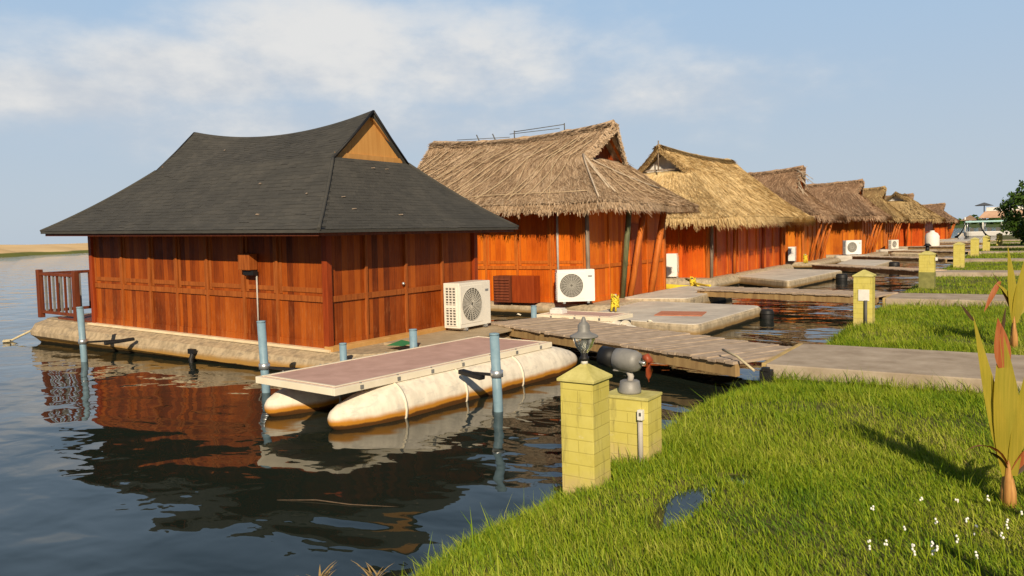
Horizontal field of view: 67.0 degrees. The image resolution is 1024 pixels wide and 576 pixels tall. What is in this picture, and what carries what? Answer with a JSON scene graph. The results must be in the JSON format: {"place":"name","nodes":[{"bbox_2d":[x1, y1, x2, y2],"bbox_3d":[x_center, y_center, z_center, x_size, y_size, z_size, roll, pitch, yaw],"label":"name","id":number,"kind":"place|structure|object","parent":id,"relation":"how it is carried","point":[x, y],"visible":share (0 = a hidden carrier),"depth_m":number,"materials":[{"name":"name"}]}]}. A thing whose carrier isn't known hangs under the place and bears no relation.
{"place":"outdoors","nodes":[
{"label":"outdoors","id":0,"kind":"place"},
{"bbox_2d":[0,243,87,256],"bbox_3d":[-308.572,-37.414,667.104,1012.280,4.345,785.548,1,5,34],"label":"sandbank","id":1,"kind":"structure","parent":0,"point":[21,250],"depth_m":256.98,"materials":[{"name":"beige sand"}]},
{"bbox_2d":[0,227,1000,575],"bbox_3d":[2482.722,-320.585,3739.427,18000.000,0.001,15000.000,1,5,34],"label":"water","id":2,"kind":"structure","parent":0,"point":[114,463],"depth_m":8.52,"materials":[{"name":"black liquid"}]},
{"bbox_2d":[76,306,134,361],"bbox_3d":[-8.578,1.329,16.387,1.075,1.948,0.207,-5,5,-44],"label":"mooring pole","id":3,"kind":"object","parent":2,"relation":"in","point":[83,341],"visible":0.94,"depth_m":16.02,"materials":[{"name":"metal"}]},
{"bbox_2d":[30,110,520,370],"bbox_3d":[-6.012,-1.161,18.429,12.396,5.396,6.166,2,5,33],"label":"floating bungalow","id":4,"kind":"object","parent":2,"relation":"on","point":[317,246],"visible":0.98,"depth_m":15.92,"materials":[{"name":"wood"}]},
{"bbox_2d":[2,330,29,342],"bbox_3d":[-12.648,1.204,19.854,0.766,0.320,0.348,-3,4,-26],"label":"mooring rope","id":5,"kind":"object","parent":4,"relation":"attached to","point":[13,339],"visible":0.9,"depth_m":19.92,"materials":[{"name":"beige fabric"}]},
{"bbox_2d":[187,348,196,362],"bbox_3d":[-6.456,1.421,15.586,0.214,0.382,0.170,1,5,34],"label":"hull fender","id":6,"kind":"object","parent":4,"relation":"hanging from","point":[192,352],"visible":0.75,"depth_m":15.54,"materials":[{"name":"black rubber"}]},
{"bbox_2d":[443,280,490,329],"bbox_3d":[-0.954,0.361,16.647,0.480,1.000,1.150,1,5,34],"label":"air conditioner","id":7,"kind":"object","parent":4,"relation":"on","point":[466,304],"visible":1,"depth_m":16.29,"materials":[{"name":"plastic"}]},
{"bbox_2d":[256,320,299,392],"bbox_3d":[-3.553,1.482,12.257,0.944,1.948,0.176,-1,4,7],"label":"mooring pole","id":8,"kind":"object","parent":2,"relation":"in","point":[264,366],"visible":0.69,"depth_m":12.22,"materials":[{"name":"metal"}]},
{"bbox_2d":[306,561,334,575],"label":"dry weed","id":9,"kind":"object","parent":2,"relation":"in","point":[326,573],"visible":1,"depth_m":5.48,"materials":[{"name":"beige plant"}]},
{"bbox_2d":[339,342,346,360],"bbox_3d":[-2.858,1.401,13.150,0.128,0.945,0.128,1,5,34],"label":"mooring pole","id":10,"kind":"object","parent":2,"relation":"in","point":[343,350],"visible":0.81,"depth_m":13.08,"materials":[{"name":"metal"}]},
{"bbox_2d":[297,499,393,506],"bbox_3d":[-1.593,1.956,7.044,1.209,0.021,0.048,0,4,15],"label":"floating twig","id":11,"kind":"object","parent":2,"relation":"on","point":[334,502],"visible":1,"depth_m":7.06,"materials":[{"name":"brown wood"}]},
{"bbox_2d":[351,560,391,575],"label":"dry weed","id":12,"kind":"object","parent":2,"relation":"in","point":[369,573],"visible":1,"depth_m":5.49,"materials":[{"name":"beige plant"}]},
{"bbox_2d":[409,329,416,347],"bbox_3d":[-1.781,1.261,14.048,0.148,1.045,0.148,1,5,34],"label":"mooring pole","id":13,"kind":"object","parent":2,"relation":"in","point":[413,337],"visible":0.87,"depth_m":13.96,"materials":[{"name":"metal"}]},
{"bbox_2d":[386,340,409,345],"bbox_3d":[-2.033,1.000,14.186,0.433,0.100,0.354,2,5,42],"label":"green net","id":14,"kind":"object","parent":13,"relation":"attached to","point":[401,343],"visible":0.89,"depth_m":14.10,"materials":[{"name":"green fabric"}]},
{"bbox_2d":[256,336,576,429],"bbox_3d":[-1.132,1.429,12.288,2.108,0.820,5.560,2,5,38],"label":"pontoon raft","id":15,"kind":"object","parent":2,"relation":"on","point":[385,387],"visible":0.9,"depth_m":10.89,"materials":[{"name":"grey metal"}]},
{"bbox_2d":[458,333,502,411],"bbox_3d":[-0.428,1.537,10.783,0.850,1.877,0.173,2,6,45],"label":"mooring pole","id":16,"kind":"object","parent":2,"relation":"in","point":[495,374],"visible":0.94,"depth_m":10.48,"materials":[{"name":"metal"}]},
{"bbox_2d":[531,305,536,317],"bbox_3d":[0.536,0.911,18.677,0.148,0.985,0.148,1,5,34],"label":"mooring pole","id":17,"kind":"object","parent":2,"relation":"in","point":[533,311],"visible":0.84,"depth_m":18.60,"materials":[{"name":"plastic"}]},
{"bbox_2d":[417,119,700,314],"bbox_3d":[0.253,-2.325,26.999,10.777,6.408,8.094,1,5,34],"label":"floating bungalow","id":18,"kind":"object","parent":2,"relation":"on","point":[588,197],"visible":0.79,"depth_m":24.01,"materials":[{"name":"brown wood"}]},
{"bbox_2d":[493,275,540,302],"bbox_3d":[0.135,0.029,23.362,1.450,0.800,0.430,1,5,34],"label":"slatted box","id":19,"kind":"object","parent":18,"relation":"on","point":[517,288],"visible":1,"depth_m":23.17,"materials":[{"name":"brown wood"}]},
{"bbox_2d":[555,269,594,303],"bbox_3d":[1.809,-0.055,22.201,1.104,0.960,0.461,-2,4,-4],"label":"air conditioner","id":20,"kind":"object","parent":18,"relation":"attached to","point":[574,285],"visible":1,"depth_m":21.99,"materials":[{"name":"metal"}]},
{"bbox_2d":[630,224,641,294],"bbox_3d":[4.058,-0.947,25.264,0.040,2.300,0.800,1,5,34],"label":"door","id":21,"kind":"structure","parent":18,"relation":"in","point":[634,227],"depth_m":25.20,"materials":[{"name":"wood"}]},
{"bbox_2d":[516,310,652,326],"bbox_3d":[1.764,1.009,18.009,3.640,0.820,1.234,1,5,36],"label":"pontoon raft","id":22,"kind":"object","parent":2,"relation":"on","point":[610,317],"visible":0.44,"depth_m":17.74,"materials":[{"name":"grey metal"}]},
{"bbox_2d":[550,307,566,313],"bbox_3d":[1.110,0.568,18.447,0.340,0.190,0.260,1,5,34],"label":"white box","id":23,"kind":"object","parent":22,"relation":"on","point":[556,310],"visible":0.77,"depth_m":18.34,"materials":[{"name":"white plastic"}]},
{"bbox_2d":[666,284,687,288],"bbox_3d":[5.944,-0.018,30.711,0.320,0.320,3.225,-3,4,-27],"label":"yellow float pipe","id":24,"kind":"object","parent":2,"relation":"on","point":[669,286],"visible":0.05,"depth_m":29.95,"materials":[{"name":"plastic"}]},
{"bbox_2d":[623,286,731,303],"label":"floating platform","id":25,"kind":"structure","parent":2,"relation":"on","point":[687,294],"depth_m":24.05,"materials":[{"name":"beige concrete"}]},
{"bbox_2d":[689,276,698,285],"bbox_3d":[6.548,-0.217,27.637,0.439,0.404,0.261,1,5,34],"label":"rope bundle","id":26,"kind":"object","parent":25,"relation":"on","point":[692,280],"visible":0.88,"depth_m":27.62,"materials":[{"name":"yellow fabric"}]},
{"bbox_2d":[685,278,710,286],"bbox_3d":[6.498,-0.176,26.828,0.212,0.189,2.873,-2,4,-3],"label":"yellow hose","id":27,"kind":"object","parent":25,"relation":"on","point":[700,284],"visible":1,"depth_m":26.89,"materials":[{"name":"plastic"}]},
{"bbox_2d":[598,301,760,334],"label":"floating platform","id":28,"kind":"structure","parent":2,"relation":"on","point":[714,318],"depth_m":19.11,"materials":[{"name":"beige concrete"}]},
{"bbox_2d":[610,294,619,311],"bbox_3d":[2.692,0.395,20.209,0.254,0.492,0.244,1,5,34],"label":"rope bundle","id":29,"kind":"object","parent":28,"relation":"on","point":[615,301],"visible":1,"depth_m":20.14,"materials":[{"name":"yellow fabric"}]},
{"bbox_2d":[654,311,705,315],"bbox_3d":[4.218,0.639,19.338,1.150,0.020,0.950,0,4,22],"label":"door mat","id":30,"kind":"object","parent":28,"relation":"on","point":[680,313],"depth_m":19.24,"materials":[{"name":"fabric"}]},
{"bbox_2d":[760,309,773,318],"bbox_3d":[6.775,0.807,20.543,0.376,0.470,0.376,1,5,34],"label":"rubber fender","id":31,"kind":"object","parent":28,"relation":"attached to","point":[766,313],"visible":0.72,"depth_m":20.40,"materials":[{"name":"black rubber"}]},
{"bbox_2d":[637,141,815,286],"bbox_3d":[9.116,-3.378,37.504,8.198,6.600,15.127,1,5,34],"label":"floating bungalow","id":32,"kind":"object","parent":2,"relation":"on","point":[731,233],"visible":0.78,"depth_m":33.20,"materials":[{"name":"beige wicker"}]},
{"bbox_2d":[666,253,678,277],"bbox_3d":[6.750,-0.949,32.262,0.480,1.000,1.120,0,4,22],"label":"air conditioner","id":33,"kind":"object","parent":32,"relation":"on","point":[672,265],"visible":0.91,"depth_m":31.75,"materials":[{"name":"metal"}]},
{"bbox_2d":[739,269,841,288],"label":"floating platform","id":34,"kind":"structure","parent":2,"relation":"on","point":[787,278],"depth_m":32.55,"materials":[{"name":"beige concrete"}]},
{"bbox_2d":[748,165,847,267],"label":"floating bungalow","id":35,"kind":"object","parent":2,"relation":"on","point":[788,185],"visible":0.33,"depth_m":47.08,"materials":[{"name":"brown wood"}]},
{"bbox_2d":[788,247,796,261],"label":"air conditioner","id":36,"kind":"object","parent":35,"relation":"attached to","point":[791,254],"visible":1,"depth_m":44.65,"materials":[{"name":"metal"}]},
{"bbox_2d":[835,274,847,280],"bbox_3d":[14.503,-0.356,34.025,0.516,0.530,0.516,1,5,34],"label":"rubber fender","id":37,"kind":"object","parent":2,"relation":"in","point":[841,277],"visible":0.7,"depth_m":33.82,"materials":[{"name":"black rubber"}]},
{"bbox_2d":[805,179,893,257],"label":"floating bungalow","id":38,"kind":"object","parent":2,"relation":"on","point":[855,207],"visible":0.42,"depth_m":55.83,"materials":[{"name":"brown wicker"}]},
{"bbox_2d":[834,254,869,261],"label":"float pad","id":39,"kind":"object","parent":2,"relation":"on","point":[845,257],"visible":0.38,"depth_m":51.77,"materials":[{"name":"beige concrete"}]},
{"bbox_2d":[843,240,861,254],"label":"air conditioner","id":40,"kind":"object","parent":39,"relation":"on","point":[854,247],"visible":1,"depth_m":52.14,"materials":[{"name":"metal"}]},
{"bbox_2d":[837,259,892,266],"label":"floating platform","id":41,"kind":"structure","parent":2,"relation":"on","point":[867,262],"depth_m":42.65,"materials":[{"name":"beige concrete"}]},
{"bbox_2d":[889,262,899,266],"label":"rubber fender","id":42,"kind":"object","parent":41,"relation":"attached to","point":[894,264],"visible":0.57,"depth_m":42.81,"materials":[{"name":"black rubber"}]},
{"bbox_2d":[863,186,909,251],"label":"floating bungalow","id":43,"kind":"object","parent":2,"relation":"on","point":[876,196],"visible":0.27,"depth_m":65.44,"materials":[{"name":"beige wicker"}]},
{"bbox_2d":[879,249,907,254],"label":"float pad","id":44,"kind":"object","parent":2,"relation":"on","point":[883,250],"visible":0.38,"depth_m":62.15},
{"bbox_2d":[888,240,898,248],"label":"air conditioner","id":45,"kind":"object","parent":44,"relation":"on","point":[893,244],"visible":0.99,"depth_m":62.62,"materials":[{"name":"metal"}]},
{"bbox_2d":[885,193,914,198],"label":"floating bungalow","id":46,"kind":"object","parent":2,"relation":"on","point":[911,195],"visible":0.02,"depth_m":86.62,"materials":[{"name":"brown wicker"}]},
{"bbox_2d":[890,250,936,256],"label":"floating platform","id":47,"kind":"structure","parent":2,"relation":"on","point":[906,254],"depth_m":53.99,"materials":[{"name":"beige concrete"}]},
{"bbox_2d":[885,191,945,249],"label":"floating bungalow","id":48,"kind":"object","parent":2,"relation":"on","point":[918,227],"visible":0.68,"depth_m":72.14,"materials":[{"name":"beige wicker"}]},
{"bbox_2d":[929,245,952,250],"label":"floating platform","id":49,"kind":"structure","parent":2,"relation":"on","point":[943,249],"depth_m":65.67,"materials":[{"name":"beige wood"}]},
{"bbox_2d":[925,230,939,245],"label":"water tank","id":50,"kind":"object","parent":49,"relation":"on","point":[932,237],"visible":0.76,"depth_m":67.37,"materials":[{"name":"white plastic"}]},
{"bbox_2d":[923,203,959,240],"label":"floating bungalow","id":51,"kind":"object","parent":2,"relation":"on","point":[943,230],"visible":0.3,"depth_m":102.12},
{"bbox_2d":[940,239,970,242],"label":"floating platform","id":52,"kind":"structure","parent":2,"relation":"on","point":[955,240],"depth_m":87.17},
{"bbox_2d":[963,220,1011,236],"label":"tour boat","id":53,"kind":"object","parent":2,"relation":"on","point":[978,233],"visible":0.59,"depth_m":128.22,"materials":[{"name":"white metal"}]},
{"bbox_2d":[0,0,1023,244],"label":"sky","id":54,"kind":"structure","parent":0,"point":[923,98],"materials":[{"name":"blue"}]},
{"bbox_2d":[392,235,1023,575],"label":"ground","id":55,"kind":"structure","parent":0,"point":[1005,237],"depth_m":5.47,"materials":[{"name":"green plant"}]},
{"bbox_2d":[557,317,611,496],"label":"lamp pillar","id":56,"kind":"structure","parent":55,"relation":"on","point":[585,414],"depth_m":6.00,"materials":[{"name":"yellow brick"}]},
{"bbox_2d":[609,388,661,462],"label":"brick block","id":57,"kind":"structure","parent":55,"relation":"on","point":[635,422],"depth_m":6.74,"materials":[{"name":"yellow brick"}]},
{"bbox_2d":[597,346,652,394],"bbox_3d":[1.019,0.728,6.879,0.528,0.400,0.219,1,5,34],"label":"motor","id":58,"kind":"object","parent":57,"relation":"on","point":[628,362],"visible":1,"depth_m":6.80,"materials":[{"name":"grey metal"}]},
{"bbox_2d":[488,317,791,376],"bbox_3d":[2.089,0.980,14.794,1.845,0.276,7.332,-4,5,-31],"label":"gangway","id":59,"kind":"object","parent":55,"relation":"on","point":[705,353],"visible":0.83,"depth_m":13.45,"materials":[{"name":"grey wood"}]},
{"bbox_2d":[722,349,754,371],"bbox_3d":[3.275,1.044,11.233,0.056,0.230,0.759,-3,4,-19],"label":"mooring rope","id":60,"kind":"object","parent":59,"relation":"attached to","point":[741,360],"visible":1,"depth_m":11.14,"materials":[{"name":"beige fabric"}]},
{"bbox_2d":[644,485,715,535],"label":"puddle","id":61,"kind":"object","parent":55,"relation":"on","point":[693,496],"visible":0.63,"depth_m":5.63,"materials":[{"name":"blue liquid"}]},
{"bbox_2d":[718,475,757,486],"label":"puddle","id":62,"kind":"object","parent":55,"relation":"on","point":[733,477],"visible":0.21,"depth_m":6.29,"materials":[{"name":"black liquid"}]},
{"bbox_2d":[759,366,773,384],"bbox_3d":[3.515,1.216,10.687,0.160,0.260,0.155,1,5,34],"label":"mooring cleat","id":63,"kind":"object","parent":55,"relation":"on","point":[764,371],"visible":0.85,"depth_m":10.63,"materials":[{"name":"black metal"}]},
{"bbox_2d":[696,287,897,303],"bbox_3d":[8.252,0.186,22.936,1.437,0.256,5.618,-5,5,-42],"label":"gangway","id":64,"kind":"object","parent":55,"relation":"on","point":[837,296],"visible":0.8,"depth_m":22.54,"materials":[{"name":"grey wood"}]},
{"bbox_2d":[852,270,875,327],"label":"lamp pillar","id":65,"kind":"structure","parent":55,"relation":"on","point":[863,295],"depth_m":15.08,"materials":[{"name":"yellow brick"}]},
{"bbox_2d":[867,539,875,574],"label":"wildflower","id":66,"kind":"object","parent":55,"relation":"on","point":[869,546],"visible":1,"depth_m":4.29,"materials":[{"name":"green plant"}]},
{"bbox_2d":[870,505,880,543],"bbox_3d":[2.261,1.472,4.809,0.065,0.246,0.016,0,4,16],"label":"wildflower","id":67,"kind":"object","parent":55,"relation":"on","point":[872,508],"visible":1,"depth_m":4.81,"materials":[{"name":"green plant"}]},
{"bbox_2d":[812,264,946,275],"bbox_3d":[16.308,-0.852,35.070,1.292,0.276,8.100,-2,4,-9],"label":"gangway","id":68,"kind":"object","parent":55,"relation":"on","point":[887,270],"visible":0.77,"depth_m":34.28,"materials":[{"name":"grey wood"}]},
{"bbox_2d":[883,539,887,575],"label":"wildflower","id":69,"kind":"object","parent":55,"relation":"on","point":[885,544],"visible":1,"depth_m":4.29,"materials":[{"name":"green plant"}]},
{"bbox_2d":[898,526,905,553],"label":"wildflower","id":70,"kind":"object","parent":55,"relation":"on","point":[901,539],"visible":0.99,"depth_m":4.62,"materials":[{"name":"green plant"}]},
{"bbox_2d":[852,255,952,262],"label":"gangway","id":71,"kind":"object","parent":55,"relation":"on","point":[916,259],"visible":0.79,"depth_m":44.41,"materials":[{"name":"grey wood"}]},
{"bbox_2d":[907,543,915,575],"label":"wildflower","id":72,"kind":"object","parent":55,"relation":"on","point":[912,549],"visible":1,"depth_m":4.25,"materials":[{"name":"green plant"}]},
{"bbox_2d":[919,497,923,532],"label":"wildflower","id":73,"kind":"object","parent":55,"relation":"on","point":[921,499],"visible":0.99,"depth_m":5.01,"materials":[{"name":"green plant"}]},
{"bbox_2d":[918,243,937,288],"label":"lamp pillar","id":74,"kind":"structure","parent":55,"relation":"on","point":[928,258],"depth_m":23.66,"materials":[{"name":"yellow brick"}]},
{"bbox_2d":[923,541,933,572],"bbox_3d":[2.339,1.523,4.350,0.060,0.214,0.024,0,4,17],"label":"wildflower","id":75,"kind":"object","parent":55,"relation":"on","point":[931,545],"visible":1,"depth_m":4.34,"materials":[{"name":"green plant"}]},
{"bbox_2d":[888,250,969,254],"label":"gangway","id":76,"kind":"object","parent":55,"relation":"on","point":[945,252],"visible":0.66,"depth_m":53.62,"materials":[{"name":"grey wood"}]},
{"bbox_2d":[934,518,939,553],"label":"wildflower","id":77,"kind":"object","parent":55,"relation":"on","point":[936,522],"visible":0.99,"depth_m":4.67,"materials":[{"name":"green plant"}]},
{"bbox_2d":[934,545,942,575],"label":"wildflower","id":78,"kind":"object","parent":55,"relation":"on","point":[937,548],"visible":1,"depth_m":4.28,"materials":[{"name":"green plant"}]},
{"bbox_2d":[908,246,980,248],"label":"gangway","id":79,"kind":"object","parent":55,"relation":"on","point":[936,247],"visible":0.66,"depth_m":63.49,"materials":[{"name":"grey wood"}]},
{"bbox_2d":[955,535,961,575],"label":"wildflower","id":80,"kind":"object","parent":55,"relation":"on","point":[957,538],"visible":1,"depth_m":4.26,"materials":[{"name":"green plant"}]},
{"bbox_2d":[954,498,963,531],"bbox_3d":[2.904,1.482,5.017,0.020,0.226,0.063,-5,5,-39],"label":"wildflower","id":81,"kind":"object","parent":55,"relation":"on","point":[956,500],"visible":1,"depth_m":5.01,"materials":[{"name":"green plant"}]},
{"bbox_2d":[953,242,965,267],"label":"lamp pillar","id":82,"kind":"structure","parent":55,"relation":"on","point":[958,254],"depth_m":34.01,"materials":[{"name":"yellow brick"}]},
{"bbox_2d":[940,242,982,244],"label":"gangway","id":83,"kind":"object","parent":55,"relation":"on","point":[968,243],"visible":0.49,"depth_m":73.62,"materials":[{"name":"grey wood"}]},
{"bbox_2d":[965,517,973,559],"bbox_3d":[2.699,1.493,4.563,0.024,0.265,0.074,-1,4,1],"label":"wildflower","id":84,"kind":"object","parent":55,"relation":"on","point":[966,519],"visible":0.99,"depth_m":4.56,"materials":[{"name":"green plant"}]},
{"bbox_2d":[970,237,978,256],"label":"lamp pillar","id":85,"kind":"structure","parent":55,"relation":"on","point":[974,247],"depth_m":45.15,"materials":[{"name":"yellow brick"}]},
{"bbox_2d":[973,524,977,573],"bbox_3d":[2.638,1.490,4.403,0.024,0.279,0.061,1,5,34],"label":"wildflower","id":86,"kind":"object","parent":55,"relation":"on","point":[975,533],"visible":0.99,"depth_m":4.40,"materials":[{"name":"green plant"}]},
{"bbox_2d":[974,551,980,575],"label":"wildflower","id":87,"kind":"object","parent":55,"relation":"on","point":[976,554],"visible":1,"depth_m":4.20,"materials":[{"name":"green plant"}]},
{"bbox_2d":[983,235,989,250],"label":"lamp pillar","id":88,"kind":"structure","parent":55,"relation":"on","point":[986,242],"depth_m":52.65,"materials":[{"name":"yellow brick"}]},
{"bbox_2d":[986,495,996,531],"bbox_3d":[3.082,1.460,4.970,0.084,0.270,0.025,-3,4,-18],"label":"wildflower","id":89,"kind":"object","parent":55,"relation":"on","point":[988,498],"visible":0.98,"depth_m":4.96,"materials":[{"name":"green plant"}]},
{"bbox_2d":[961,305,1023,507],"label":"young palm","id":90,"kind":"object","parent":55,"relation":"on","point":[1004,400],"visible":0.94,"depth_m":5.49,"materials":[{"name":"yellow plant"}]},
{"bbox_2d":[996,233,1002,245],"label":"lamp pillar","id":91,"kind":"structure","parent":55,"relation":"on","point":[999,239],"depth_m":63.23,"materials":[{"name":"yellow brick"}]},
{"bbox_2d":[998,519,1008,560],"bbox_3d":[2.908,1.489,4.571,0.025,0.274,0.056,-4,4,-28],"label":"wildflower","id":92,"kind":"object","parent":55,"relation":"on","point":[1006,524],"visible":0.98,"depth_m":4.56,"materials":[{"name":"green plant"}]},
{"bbox_2d":[984,248,1023,348],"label":"young palm","id":93,"kind":"object","parent":55,"relation":"on","point":[1014,296],"visible":0.91,"depth_m":12.28,"materials":[{"name":"yellow plant"}]},
{"bbox_2d":[1000,532,1007,575],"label":"wildflower","id":94,"kind":"object","parent":55,"relation":"on","point":[1001,535],"visible":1,"depth_m":4.29,"materials":[{"name":"green plant"}]},
{"bbox_2d":[994,180,1023,243],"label":"broadleaf tree","id":95,"kind":"object","parent":55,"relation":"on","point":[1014,200],"visible":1,"depth_m":51.51,"materials":[{"name":"green plant"}]},
{"bbox_2d":[1011,511,1022,547],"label":"wildflower","id":96,"kind":"object","parent":55,"relation":"on","point":[1021,512],"visible":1,"depth_m":4.77,"materials":[{"name":"green plant"}]},
{"bbox_2d":[803,254,807,263],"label":"rope bundle","id":97,"kind":"object","parent":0,"point":[805,258],"visible":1,"depth_m":43.07,"materials":[{"name":"yellow fabric"}]},
{"bbox_2d":[762,343,1023,393],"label":"path","id":98,"kind":"structure","parent":0,"point":[879,363],"depth_m":10.60,"materials":[{"name":"beige concrete"}]},
{"bbox_2d":[882,293,1007,307],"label":"path","id":99,"kind":"structure","parent":0,"point":[904,298],"depth_m":19.77,"materials":[{"name":"beige concrete"}]},
{"bbox_2d":[936,270,1020,276],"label":"path","id":100,"kind":"structure","parent":0,"point":[981,273],"depth_m":29.75,"materials":[{"name":"beige concrete"}]},
{"bbox_2d":[951,222,1005,227],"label":"bank","id":101,"kind":"structure","parent":0,"point":[978,225],"depth_m":408.56,"materials":[{"name":"green plant"}]},
{"bbox_2d":[951,214,1007,224],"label":"treeline","id":102,"kind":"object","parent":101,"relation":"on","point":[973,215],"visible":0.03,"depth_m":419.80,"materials":[{"name":"green plant"}]},
{"bbox_2d":[958,202,1023,235],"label":"lakeside pavilion","id":103,"kind":"structure","parent":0,"point":[990,212],"depth_m":145.74,"materials":[{"name":"beige tile"}]},
{"bbox_2d":[965,258,1023,262],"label":"path","id":104,"kind":"structure","parent":0,"point":[968,260],"depth_m":39.59,"materials":[{"name":"beige concrete"}]},
{"bbox_2d":[968,251,1022,254],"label":"path","id":105,"kind":"structure","parent":0,"point":[986,252],"depth_m":49.57,"materials":[{"name":"beige concrete"}]},
{"bbox_2d":[979,246,1023,248],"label":"path","id":106,"kind":"structure","parent":0,"point":[1002,246],"depth_m":59.41,"materials":[{"name":"grey concrete"}]},
{"bbox_2d":[990,239,1021,242],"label":"path","id":107,"kind":"structure","parent":0,"point":[1008,240],"depth_m":81.10,"materials":[{"name":"grey concrete"}]}
]}

